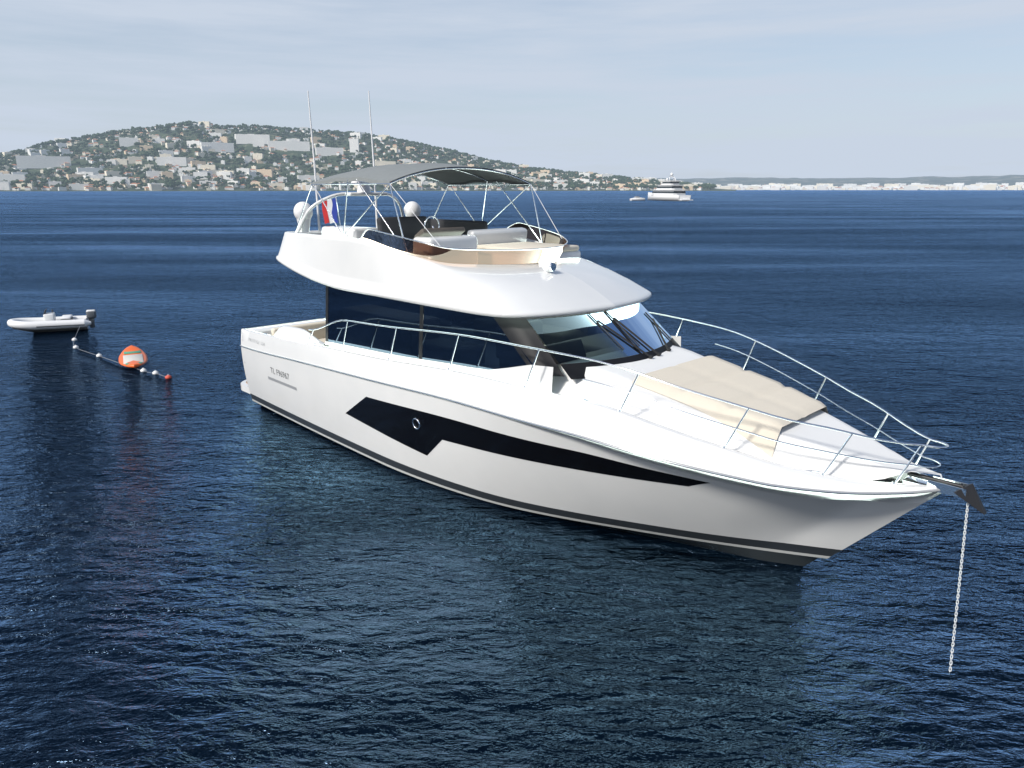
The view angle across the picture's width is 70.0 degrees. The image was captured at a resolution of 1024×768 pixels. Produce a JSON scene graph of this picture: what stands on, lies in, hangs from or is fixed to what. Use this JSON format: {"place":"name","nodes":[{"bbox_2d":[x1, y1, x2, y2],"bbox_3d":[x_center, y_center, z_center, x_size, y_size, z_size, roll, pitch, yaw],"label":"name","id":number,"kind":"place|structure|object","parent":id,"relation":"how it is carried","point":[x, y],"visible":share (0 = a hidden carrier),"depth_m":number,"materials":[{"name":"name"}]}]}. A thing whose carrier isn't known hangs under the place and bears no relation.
{"place":"outdoors","nodes":[
{"label":"outdoors","id":0,"kind":"place"},
{"bbox_2d":[0,126,735,190],"bbox_3d":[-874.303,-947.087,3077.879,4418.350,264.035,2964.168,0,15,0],"label":"hill terrain","id":1,"kind":"structure","parent":0,"point":[217,161],"depth_m":2594.62,"materials":[{"name":"green plant"}]},
{"bbox_2d":[0,121,702,190],"bbox_3d":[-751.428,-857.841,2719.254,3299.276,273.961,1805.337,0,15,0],"label":"town buildings","id":2,"kind":"structure","parent":1,"relation":"on","point":[41,161],"depth_m":2502.54,"materials":[{"name":"beige"}]},
{"bbox_2d":[0,120,716,190],"bbox_3d":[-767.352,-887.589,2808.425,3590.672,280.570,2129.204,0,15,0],"label":"hill trees","id":3,"kind":"object","parent":1,"relation":"on","point":[170,182],"visible":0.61,"depth_m":2636.68,"materials":[{"name":"green plant"}]},
{"bbox_2d":[0,190,1023,767],"bbox_3d":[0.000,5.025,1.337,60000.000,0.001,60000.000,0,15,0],"label":"sea","id":4,"kind":"structure","parent":0,"point":[206,560],"depth_m":10.99,"materials":[{"name":"liquid"}]},
{"bbox_2d":[7,309,95,331],"bbox_3d":[-17.419,-2.365,27.750,2.920,0.949,1.282,-7,16,-24],"label":"inflatable dinghy","id":5,"kind":"object","parent":4,"relation":"on","point":[49,322],"visible":1,"depth_m":27.50,"materials":[{"name":"white rubber"}]},
{"bbox_2d":[72,327,171,378],"bbox_3d":[-13.348,-1.058,23.891,0.997,0.258,9.644,-14,20,-42],"label":"float line","id":6,"kind":"object","parent":4,"relation":"on","point":[167,376],"visible":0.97,"depth_m":21.71,"materials":[{"name":"white plastic"}]},
{"bbox_2d":[119,345,147,367],"bbox_3d":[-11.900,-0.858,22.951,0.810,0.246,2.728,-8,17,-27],"label":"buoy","id":7,"kind":"object","parent":4,"relation":"on","point":[131,356],"visible":1,"depth_m":22.84,"materials":[{"name":"orange plastic"}]},
{"bbox_2d":[240,91,986,671],"bbox_3d":[-0.134,-1.738,13.863,4.501,8.130,16.846,-14,20,-42],"label":"yacht","id":8,"kind":"object","parent":4,"relation":"on","point":[532,369],"visible":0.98,"depth_m":11.63,"materials":[{"name":"white painted fibreglass"},{"name":"dark tinted glass"},{"name":"polished metal"}]},
{"bbox_2d":[630,196,644,200],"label":"small boat","id":9,"kind":"object","parent":4,"relation":"on","point":[637,198],"visible":1,"depth_m":350.84,"materials":[{"name":"white"}]},
{"bbox_2d":[648,173,690,200],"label":"ship","id":10,"kind":"object","parent":4,"relation":"on","point":[669,190],"visible":0.92,"depth_m":341.81,"materials":[{"name":"white metal"}]},
{"bbox_2d":[0,0,1023,178],"label":"sky","id":11,"kind":"structure","parent":0,"point":[686,89],"materials":[{"name":"blue"}]},
{"bbox_2d":[657,175,1023,189],"bbox_3d":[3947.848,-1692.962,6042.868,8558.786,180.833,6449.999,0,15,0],"label":"coast terrain","id":12,"kind":"structure","parent":0,"point":[1012,180],"depth_m":6275.90,"materials":[{"name":"grey"}]},
{"bbox_2d":[710,182,1023,189],"bbox_3d":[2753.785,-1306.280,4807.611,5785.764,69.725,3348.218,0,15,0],"label":"city buildings","id":13,"kind":"structure","parent":12,"relation":"on","point":[920,186],"depth_m":5535.93,"materials":[{"name":"white concrete"}]}
]}

